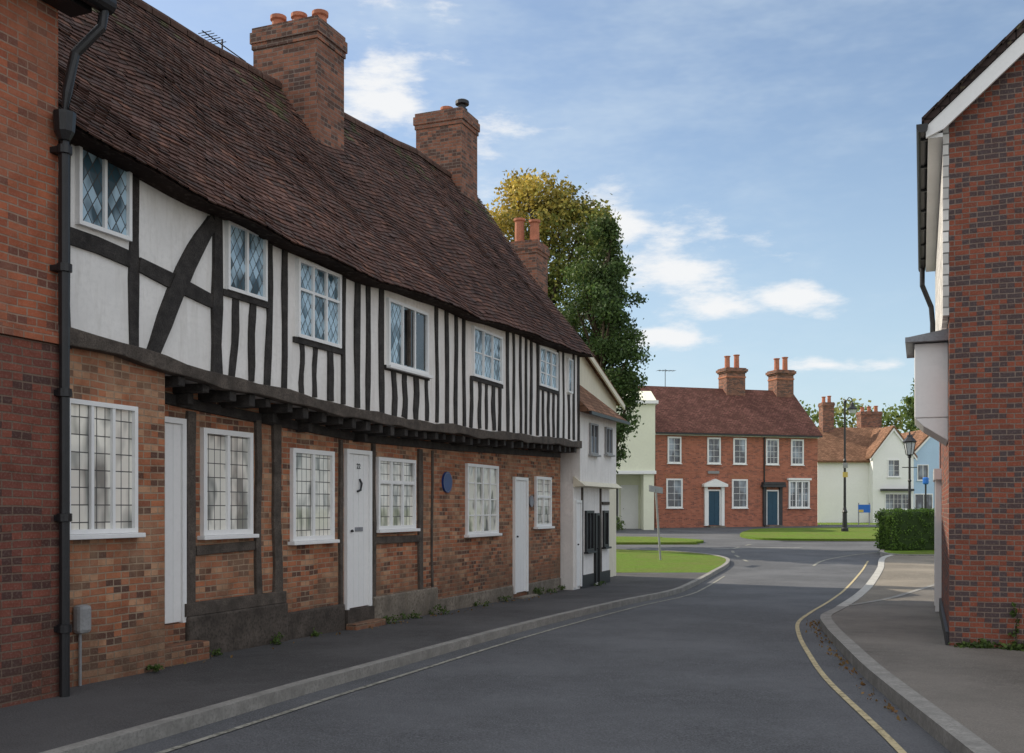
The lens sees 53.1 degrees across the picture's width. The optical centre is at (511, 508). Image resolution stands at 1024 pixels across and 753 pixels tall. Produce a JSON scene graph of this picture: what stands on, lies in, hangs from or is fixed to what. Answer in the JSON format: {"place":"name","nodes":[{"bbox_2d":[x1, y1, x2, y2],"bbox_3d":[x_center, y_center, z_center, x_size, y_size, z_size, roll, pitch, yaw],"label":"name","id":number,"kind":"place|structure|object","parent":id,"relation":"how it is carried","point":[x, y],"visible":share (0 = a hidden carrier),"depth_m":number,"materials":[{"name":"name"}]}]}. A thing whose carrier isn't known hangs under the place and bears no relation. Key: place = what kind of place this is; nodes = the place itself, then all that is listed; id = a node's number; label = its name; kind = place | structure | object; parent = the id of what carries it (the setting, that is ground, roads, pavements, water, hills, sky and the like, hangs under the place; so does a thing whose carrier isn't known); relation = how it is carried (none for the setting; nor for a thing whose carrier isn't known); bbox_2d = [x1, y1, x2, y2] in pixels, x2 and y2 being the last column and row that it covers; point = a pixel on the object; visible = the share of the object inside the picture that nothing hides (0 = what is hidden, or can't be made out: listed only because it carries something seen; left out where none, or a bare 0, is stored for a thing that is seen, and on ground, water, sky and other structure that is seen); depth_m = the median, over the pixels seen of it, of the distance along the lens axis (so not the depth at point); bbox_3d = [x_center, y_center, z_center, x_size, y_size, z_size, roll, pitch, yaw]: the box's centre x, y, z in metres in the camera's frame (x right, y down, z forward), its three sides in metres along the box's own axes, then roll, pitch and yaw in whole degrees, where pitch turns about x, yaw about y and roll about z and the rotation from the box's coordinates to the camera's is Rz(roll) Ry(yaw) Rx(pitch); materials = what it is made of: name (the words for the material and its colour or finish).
{"place":"outdoors","nodes":[
{"label":"outdoors","id":0,"kind":"place"},
{"bbox_2d":[0,572,707,752],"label":"pavement","id":1,"kind":"structure","parent":0,"point":[88,711],"depth_m":8.73,"materials":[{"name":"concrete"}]},
{"bbox_2d":[146,664,163,671],"bbox_3d":[-2.973,1.344,8.527,0.121,0.090,0.211,0,0,-39],"label":"weed plant","id":2,"kind":"object","parent":1,"relation":"on","point":[155,667],"visible":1,"depth_m":8.53,"materials":[{"name":"green plant"}]},
{"bbox_2d":[210,648,222,655],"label":"weed plant","id":3,"kind":"object","parent":1,"relation":"on","point":[216,652],"visible":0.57,"depth_m":9.63,"materials":[{"name":"green plant"}]},
{"bbox_2d":[270,632,282,644],"bbox_3d":[-2.427,1.354,10.562,0.172,0.143,0.299,0,0,-20],"label":"weed plant","id":4,"kind":"object","parent":1,"relation":"on","point":[277,638],"visible":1,"depth_m":10.55,"materials":[{"name":"green plant"}]},
{"bbox_2d":[311,628,322,636],"bbox_3d":[-2.172,1.380,11.313,0.123,0.122,0.216,0,0,-43],"label":"weed plant","id":5,"kind":"object","parent":1,"relation":"on","point":[314,633],"visible":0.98,"depth_m":11.31,"materials":[{"name":"green plant"}]},
{"bbox_2d":[383,614,399,623],"bbox_3d":[-1.514,1.403,12.792,0.130,0.152,0.310,0,0,38],"label":"weed plant","id":6,"kind":"object","parent":1,"relation":"on","point":[388,619],"visible":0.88,"depth_m":12.78,"materials":[{"name":"green plant"}]},
{"bbox_2d":[400,608,421,619],"bbox_3d":[-1.335,1.405,13.357,0.436,0.204,0.189,0,0,-45],"label":"weed plant","id":7,"kind":"object","parent":1,"relation":"on","point":[411,614],"visible":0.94,"depth_m":13.36,"materials":[{"name":"green plant"}]},
{"bbox_2d":[428,604,449,614],"bbox_3d":[-1.039,1.402,14.017,0.433,0.187,0.214,0,0,-5],"label":"weed plant","id":8,"kind":"object","parent":1,"relation":"on","point":[442,610],"visible":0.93,"depth_m":14.02,"materials":[{"name":"green plant"}]},
{"bbox_2d":[473,599,489,605],"bbox_3d":[-0.479,1.442,15.494,0.331,0.149,0.174,0,0,-2],"label":"weed plant","id":9,"kind":"object","parent":1,"relation":"on","point":[484,604],"visible":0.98,"depth_m":15.49,"materials":[{"name":"green plant"}]},
{"bbox_2d":[497,595,511,600],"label":"weed plant","id":10,"kind":"object","parent":1,"relation":"on","point":[505,598],"visible":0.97,"depth_m":16.42,"materials":[{"name":"green plant"}]},
{"bbox_2d":[170,593,906,720],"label":"fallen leaves","id":11,"kind":"object","parent":1,"relation":"on","point":[889,706],"visible":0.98,"depth_m":9.96,"materials":[{"name":"brown plant"}]},
{"bbox_2d":[533,586,544,594],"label":"weed plant","id":12,"kind":"object","parent":1,"relation":"on","point":[536,590],"visible":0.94,"depth_m":17.91,"materials":[{"name":"green plant"}]},
{"bbox_2d":[546,588,556,592],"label":"weed plant","id":13,"kind":"object","parent":1,"relation":"on","point":[549,590],"visible":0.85,"depth_m":18.46,"materials":[{"name":"green plant"}]},
{"bbox_2d":[594,581,605,585],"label":"weed plant","id":14,"kind":"object","parent":1,"relation":"on","point":[600,582],"visible":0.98,"depth_m":20.43,"materials":[{"name":"green plant"}]},
{"bbox_2d":[116,525,950,752],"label":"road","id":15,"kind":"structure","parent":0,"point":[724,665],"depth_m":8.20,"materials":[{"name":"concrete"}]},
{"bbox_2d":[40,572,712,752],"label":"kerb","id":16,"kind":"structure","parent":15,"relation":"on","point":[124,739],"depth_m":7.93,"materials":[{"name":"concrete"}]},
{"bbox_2d":[156,576,724,752],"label":"edge line marking","id":17,"kind":"object","parent":15,"relation":"on","point":[234,728],"visible":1,"depth_m":8.16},
{"bbox_2d":[616,536,703,544],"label":"grass patch","id":18,"kind":"object","parent":15,"relation":"on","point":[624,540],"visible":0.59,"depth_m":40.10,"materials":[{"name":"green plant"}]},
{"bbox_2d":[616,549,725,572],"bbox_3d":[-9.318,1.530,29.668,31.365,0.266,10.737,0,0,0],"label":"grass patch","id":19,"kind":"object","parent":15,"relation":"on","point":[638,561],"visible":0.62,"depth_m":28.62,"materials":[{"name":"green plant"}]},
{"bbox_2d":[557,212,655,473],"bbox_3d":[2.963,-4.117,34.036,3.318,11.269,3.493,0,0,-24],"label":"tree","id":20,"kind":"object","parent":19,"relation":"on","point":[602,289],"visible":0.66,"depth_m":33.53,"materials":[{"name":"green plant"}]},
{"bbox_2d":[649,485,662,559],"bbox_3d":[4.200,0.448,29.486,0.172,2.202,0.849,0,0,36],"label":"street name sign","id":21,"kind":"object","parent":19,"relation":"on","point":[656,489],"visible":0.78,"depth_m":29.48,"materials":[{"name":"grey metal"}]},
{"bbox_2d":[622,549,729,575],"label":"kerb","id":22,"kind":"structure","parent":15,"relation":"on","point":[722,567],"depth_m":28.21,"materials":[{"name":"concrete"}]},
{"bbox_2d":[720,547,799,548],"bbox_3d":[8.822,1.442,36.992,3.660,0.020,0.372,0,0,-16],"label":"junction marking","id":23,"kind":"object","parent":15,"relation":"on","point":[773,547],"visible":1,"depth_m":37.28,"materials":[{"name":"white paint"}]},
{"bbox_2d":[740,527,878,540],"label":"grass patch","id":24,"kind":"object","parent":15,"relation":"on","point":[828,534],"visible":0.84,"depth_m":46.47,"materials":[{"name":"green plant"}]},
{"bbox_2d":[841,397,856,531],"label":"street lamp","id":25,"kind":"object","parent":24,"relation":"on","point":[852,409],"visible":1,"depth_m":49.94,"materials":[{"name":"black metal"}]},
{"bbox_2d":[858,503,869,525],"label":"notice board","id":26,"kind":"object","parent":24,"relation":"on","point":[863,508],"visible":1,"depth_m":57.84,"materials":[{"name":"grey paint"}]},
{"bbox_2d":[923,477,928,508],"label":"blue cap post","id":27,"kind":"object","parent":24,"relation":"on","point":[925,480],"visible":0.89,"depth_m":49.97,"materials":[{"name":"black metal"}]},
{"bbox_2d":[812,552,875,565],"bbox_3d":[10.443,1.532,31.838,0.575,0.122,8.447,0,0,34],"label":"junction marking","id":28,"kind":"object","parent":15,"relation":"on","point":[815,564],"visible":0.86,"depth_m":31.27,"materials":[{"name":"white paint"}]},
{"bbox_2d":[795,561,906,752],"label":"yellow line marking","id":29,"kind":"object","parent":15,"relation":"on","point":[895,745],"visible":1,"depth_m":8.32,"materials":[{"name":"yellow paint"}]},
{"bbox_2d":[837,555,892,606],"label":"kerb","id":30,"kind":"structure","parent":15,"relation":"on","point":[866,588],"depth_m":20.28,"materials":[{"name":"grey concrete"}]},
{"bbox_2d":[880,549,933,556],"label":"kerb","id":31,"kind":"structure","parent":15,"relation":"on","point":[882,553],"depth_m":31.25,"materials":[{"name":"concrete"}]},
{"bbox_2d":[902,432,916,509],"bbox_3d":[14.950,-0.720,38.500,0.504,4.283,0.436,0,0,-30],"label":"street lamp","id":32,"kind":"object","parent":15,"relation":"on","point":[909,441],"visible":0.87,"depth_m":38.45,"materials":[{"name":"black metal"}]},
{"bbox_2d":[820,606,999,752],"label":"kerb","id":33,"kind":"structure","parent":15,"relation":"on","point":[947,731],"depth_m":7.28,"materials":[{"name":"concrete"}]},
{"bbox_2d":[143,0,1023,432],"label":"sky","id":34,"kind":"structure","parent":0,"point":[756,159],"materials":[{"name":"blue"}]},
{"bbox_2d":[818,523,876,524],"bbox_3d":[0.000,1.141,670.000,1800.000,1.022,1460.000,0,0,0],"label":"ground","id":35,"kind":"structure","parent":0,"point":[847,523],"depth_m":65.86,"materials":[{"name":"green plant"}]},
{"bbox_2d":[0,0,116,707],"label":"brick house","id":36,"kind":"structure","parent":35,"relation":"on","point":[36,124],"depth_m":7.23,"materials":[{"name":"brick"}]},
{"bbox_2d":[58,0,595,686],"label":"timber framed house","id":37,"kind":"structure","parent":35,"relation":"on","point":[320,340],"depth_m":11.04,"materials":[{"name":"paint"}]},
{"bbox_2d":[73,604,90,685],"bbox_3d":[-3.290,1.050,7.836,0.090,0.620,0.130,0,0,22],"label":"meter box","id":38,"kind":"object","parent":37,"relation":"attached to","point":[81,619],"visible":1,"depth_m":7.81,"materials":[{"name":"grey paint"}]},
{"bbox_2d":[75,146,131,241],"bbox_3d":[-3.208,-2.480,8.045,0.065,0.640,0.560,0,0,22],"label":"window","id":39,"kind":"structure","parent":37,"relation":"in","point":[103,190],"depth_m":8.02,"materials":[{"name":"white paint"}]},
{"bbox_2d":[70,398,145,539],"bbox_3d":[-3.214,-0.295,8.053,0.110,1.070,0.830,0,0,22],"label":"window","id":40,"kind":"structure","parent":37,"relation":"in","point":[103,436],"depth_m":8.08,"materials":[{"name":"white paint"}]},
{"bbox_2d":[165,416,209,666],"bbox_3d":[-3.025,0.490,9.167,0.270,2.620,0.660,0,0,22],"label":"door","id":41,"kind":"structure","parent":37,"relation":"in","point":[178,653],"depth_m":9.31,"materials":[{"name":"white paint"}]},
{"bbox_2d":[198,30,245,61],"bbox_3d":[-3.766,-5.910,13.417,0.200,0.420,0.900,0,0,22],"label":"television aerial","id":42,"kind":"object","parent":37,"relation":"attached to","point":[221,43],"visible":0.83,"depth_m":13.26,"materials":[{"name":"black metal"}]},
{"bbox_2d":[197,428,258,539],"bbox_3d":[-2.772,-0.230,10.019,0.110,1.060,0.850,0,0,22],"label":"window","id":43,"kind":"structure","parent":37,"relation":"in","point":[226,456],"depth_m":10.00,"materials":[{"name":"white paint"}]},
{"bbox_2d":[225,220,267,301],"bbox_3d":[-2.531,-2.340,9.740,0.065,0.640,0.610,0,0,22],"label":"window","id":44,"kind":"structure","parent":37,"relation":"in","point":[246,254],"depth_m":9.72,"materials":[{"name":"glass"}]},
{"bbox_2d":[288,448,339,544],"bbox_3d":[-2.209,-0.125,11.426,0.110,1.050,0.920,0,0,22],"label":"window","id":45,"kind":"structure","parent":37,"relation":"in","point":[312,472],"depth_m":11.41,"materials":[{"name":"grey glass"}]},
{"bbox_2d":[295,258,341,348],"bbox_3d":[-2.061,-2.165,10.914,0.065,0.810,0.840,0,0,22],"label":"window","id":46,"kind":"structure","parent":37,"relation":"in","point":[318,289],"depth_m":10.89,"materials":[{"name":"white paint"}]},
{"bbox_2d":[344,449,385,629],"bbox_3d":[-1.787,0.550,12.334,0.220,2.500,0.720,0,0,22],"label":"door","id":47,"kind":"structure","parent":37,"relation":"in","point":[357,468],"depth_m":12.32,"materials":[{"name":"white paint"}]},
{"bbox_2d":[376,457,419,532],"bbox_3d":[-1.481,-0.165,13.246,0.110,0.950,1.100,0,0,22],"label":"window","id":48,"kind":"structure","parent":37,"relation":"in","point":[395,478],"depth_m":13.24,"materials":[{"name":"white glass"}]},
{"bbox_2d":[386,297,432,378],"bbox_3d":[-1.284,-2.105,12.795,0.110,0.850,1.150,0,0,22],"label":"window","id":49,"kind":"structure","parent":37,"relation":"in","point":[407,326],"depth_m":12.77,"materials":[{"name":"white paint"}]},
{"bbox_2d":[442,472,451,492],"bbox_3d":[-0.930,-0.370,14.674,0.032,0.300,0.300,0,0,22],"label":"blue plaque","id":50,"kind":"object","parent":37,"relation":"attached to","point":[446,482],"visible":1,"depth_m":14.65,"materials":[{"name":"metal"}]},
{"bbox_2d":[464,463,501,537],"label":"window","id":51,"kind":"structure","parent":37,"relation":"in","point":[481,481],"depth_m":15.83,"materials":[{"name":"white glass"}]},
{"bbox_2d":[471,325,502,383],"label":"window","id":52,"kind":"structure","parent":37,"relation":"in","point":[486,346],"depth_m":15.13,"materials":[{"name":"white paint"}]},
{"bbox_2d":[513,477,537,598],"bbox_3d":[0.213,0.640,17.334,0.220,2.320,0.750,0,0,22],"label":"door","id":53,"kind":"structure","parent":37,"relation":"in","point":[520,488],"depth_m":17.33,"materials":[{"name":"white paint"}]},
{"bbox_2d":[529,495,533,506],"bbox_3d":[0.335,-0.120,17.840,0.030,0.200,0.200,0,0,22],"label":"stone plaque","id":54,"kind":"object","parent":37,"relation":"attached to","point":[531,500],"visible":1,"depth_m":17.81,"materials":[{"name":"grey stone"}]},
{"bbox_2d":[533,476,554,528],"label":"window","id":55,"kind":"structure","parent":37,"relation":"in","point":[542,485],"depth_m":18.36,"materials":[{"name":"white paint"}]},
{"bbox_2d":[539,345,557,390],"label":"window","id":56,"kind":"structure","parent":37,"relation":"in","point":[548,359],"depth_m":17.64,"materials":[{"name":"glass"}]},
{"bbox_2d":[566,358,572,393],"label":"window","id":57,"kind":"structure","parent":37,"relation":"in","point":[569,362],"depth_m":18.69,"materials":[{"name":"white paint"}]},
{"bbox_2d":[484,168,643,407],"bbox_3d":[1.246,-5.609,38.199,7.266,14.119,7.329,0,0,0],"label":"tree","id":58,"kind":"object","parent":35,"relation":"on","point":[560,211],"visible":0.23,"depth_m":36.77,"materials":[{"name":"green plant"}]},
{"bbox_2d":[509,217,629,589],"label":"white cottage","id":59,"kind":"structure","parent":35,"relation":"on","point":[589,485],"depth_m":20.51,"materials":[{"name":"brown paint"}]},
{"bbox_2d":[574,500,581,587],"bbox_3d":[1.258,0.675,19.512,0.083,1.650,0.350,0,0,22],"label":"door","id":60,"kind":"structure","parent":59,"relation":"in","point":[577,503],"depth_m":19.47,"materials":[{"name":"white paint"}]},
{"bbox_2d":[584,511,596,553],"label":"window","id":61,"kind":"structure","parent":59,"relation":"in","point":[589,515],"depth_m":20.17,"materials":[{"name":"black metal"}]},
{"bbox_2d":[588,423,600,456],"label":"window","id":62,"kind":"structure","parent":59,"relation":"in","point":[593,428],"depth_m":20.03,"materials":[{"name":"grey glass"}]},
{"bbox_2d":[594,513,599,582],"bbox_3d":[1.713,0.800,20.649,0.083,1.400,0.300,0,0,22],"label":"door","id":63,"kind":"structure","parent":59,"relation":"in","point":[596,515],"depth_m":20.65,"materials":[{"name":"black wood"}]},
{"bbox_2d":[602,510,611,548],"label":"window","id":64,"kind":"structure","parent":59,"relation":"in","point":[605,514],"depth_m":21.24,"materials":[{"name":"black metal"}]},
{"bbox_2d":[604,427,614,456],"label":"window","id":65,"kind":"structure","parent":59,"relation":"in","point":[608,431],"depth_m":20.99,"materials":[{"name":"grey glass"}]},
{"bbox_2d":[616,515,625,530],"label":"planter shrub","id":66,"kind":"object","parent":35,"relation":"on","point":[618,525],"visible":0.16,"depth_m":52.53,"materials":[{"name":"green plant"}]},
{"bbox_2d":[616,391,658,529],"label":"cream rendered building","id":67,"kind":"structure","parent":35,"relation":"on","point":[634,495],"depth_m":54.05,"materials":[{"name":"white paint"}]},
{"bbox_2d":[616,489,618,519],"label":"door","id":68,"kind":"structure","parent":67,"relation":"in","point":[617,490],"depth_m":55.58,"materials":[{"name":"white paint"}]},
{"bbox_2d":[621,485,637,528],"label":"door","id":69,"kind":"structure","parent":67,"relation":"in","point":[629,493],"depth_m":55.58,"materials":[{"name":"white paint"}]},
{"bbox_2d":[638,354,822,527],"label":"georgian brick house","id":70,"kind":"structure","parent":35,"relation":"on","point":[731,451],"depth_m":58.87,"materials":[{"name":"red brick"}]},
{"bbox_2d":[667,436,681,463],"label":"window","id":71,"kind":"structure","parent":70,"relation":"in","point":[673,443],"depth_m":57.30,"materials":[{"name":"grey glass"}]},
{"bbox_2d":[665,479,683,508],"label":"window","id":72,"kind":"structure","parent":70,"relation":"in","point":[674,487],"depth_m":57.30,"materials":[{"name":"grey glass"}]},
{"bbox_2d":[706,437,721,464],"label":"window","id":73,"kind":"structure","parent":70,"relation":"in","point":[713,443],"depth_m":58.02,"materials":[{"name":"grey glass"}]},
{"bbox_2d":[702,479,727,527],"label":"door","id":74,"kind":"structure","parent":70,"relation":"in","point":[714,500],"depth_m":57.98,"materials":[{"name":"white paint"}]},
{"bbox_2d":[732,438,747,464],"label":"window","id":75,"kind":"structure","parent":70,"relation":"in","point":[739,444],"depth_m":58.50,"materials":[{"name":"grey glass"}]},
{"bbox_2d":[731,479,748,508],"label":"window","id":76,"kind":"structure","parent":70,"relation":"in","point":[739,486],"depth_m":58.50,"materials":[{"name":"grey glass"}]},
{"bbox_2d":[766,439,779,465],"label":"window","id":77,"kind":"structure","parent":70,"relation":"in","point":[772,445],"depth_m":59.12,"materials":[{"name":"grey glass"}]},
{"bbox_2d":[761,482,785,526],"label":"door","id":78,"kind":"structure","parent":70,"relation":"in","point":[772,499],"depth_m":59.06,"materials":[{"name":"blue paint"}]},
{"bbox_2d":[790,439,804,465],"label":"window","id":79,"kind":"structure","parent":70,"relation":"in","point":[797,445],"depth_m":59.60,"materials":[{"name":"grey glass"}]},
{"bbox_2d":[787,478,811,508],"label":"window","id":80,"kind":"structure","parent":70,"relation":"in","point":[798,491],"depth_m":59.58,"materials":[{"name":"white paint"}]},
{"bbox_2d":[799,395,919,432],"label":"distant woodland","id":81,"kind":"object","parent":35,"relation":"on","point":[887,418],"visible":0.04,"depth_m":110.61,"materials":[{"name":"green plant"}]},
{"bbox_2d":[817,396,917,522],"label":"white rendered house","id":82,"kind":"structure","parent":35,"relation":"on","point":[877,461],"depth_m":70.03,"materials":[{"name":"white paint"}]},
{"bbox_2d":[887,459,900,477],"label":"window","id":83,"kind":"structure","parent":82,"relation":"in","point":[893,465],"depth_m":69.34,"materials":[{"name":"white paint"}]},
{"bbox_2d":[885,493,907,509],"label":"window","id":84,"kind":"structure","parent":82,"relation":"in","point":[892,500],"depth_m":69.34,"materials":[{"name":"grey glass"}]},
{"bbox_2d":[897,378,918,432],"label":"tree","id":85,"kind":"object","parent":35,"relation":"on","point":[909,424],"visible":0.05,"depth_m":94.99,"materials":[{"name":"green plant"}]},
{"bbox_2d":[900,430,938,509],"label":"blue rendered house","id":86,"kind":"structure","parent":35,"relation":"on","point":[926,451],"depth_m":70.43,"materials":[{"name":"blue paint"}]},
{"bbox_2d":[916,464,929,480],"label":"window","id":87,"kind":"structure","parent":86,"relation":"in","point":[922,469],"depth_m":70.41,"materials":[{"name":"white paint"}]},
{"bbox_2d":[914,494,932,509],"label":"window","id":88,"kind":"structure","parent":86,"relation":"in","point":[919,499],"depth_m":70.41,"materials":[{"name":"grey glass"}]},
{"bbox_2d":[905,19,1023,646],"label":"gabled brick house","id":89,"kind":"structure","parent":35,"relation":"on","point":[966,353],"depth_m":10.25,"materials":[{"name":"brick"}]},
{"bbox_2d":[853,555,933,603],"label":"side lane","id":90,"kind":"structure","parent":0,"point":[900,574],"depth_m":22.66,"materials":[{"name":"concrete"}]},
{"bbox_2d":[884,550,933,553],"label":"grass verge","id":91,"kind":"object","parent":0,"point":[914,552],"depth_m":32.34,"materials":[{"name":"green plant"}]},
{"bbox_2d":[872,508,933,550],"bbox_3d":[15.589,0.724,34.522,7.128,1.526,1.316,0,0,-14],"label":"clipped hedge","id":92,"kind":"object","parent":91,"relation":"on","point":[900,529],"visible":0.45,"depth_m":33.52,"materials":[{"name":"green plant"}]},
{"bbox_2d":[831,586,1023,752],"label":"pavement","id":93,"kind":"structure","parent":0,"point":[978,692],"depth_m":8.94,"materials":[{"name":"concrete"}]},
{"bbox_2d":[849,584,933,605],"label":"kerb","id":94,"kind":"structure","parent":93,"relation":"on","point":[912,591],"depth_m":17.25,"materials":[{"name":"concrete"}]},
{"bbox_2d":[948,602,1023,650],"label":"ivy plant","id":95,"kind":"object","parent":93,"relation":"on","point":[983,643],"visible":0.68,"depth_m":10.09,"materials":[{"name":"green plant"}]}
]}

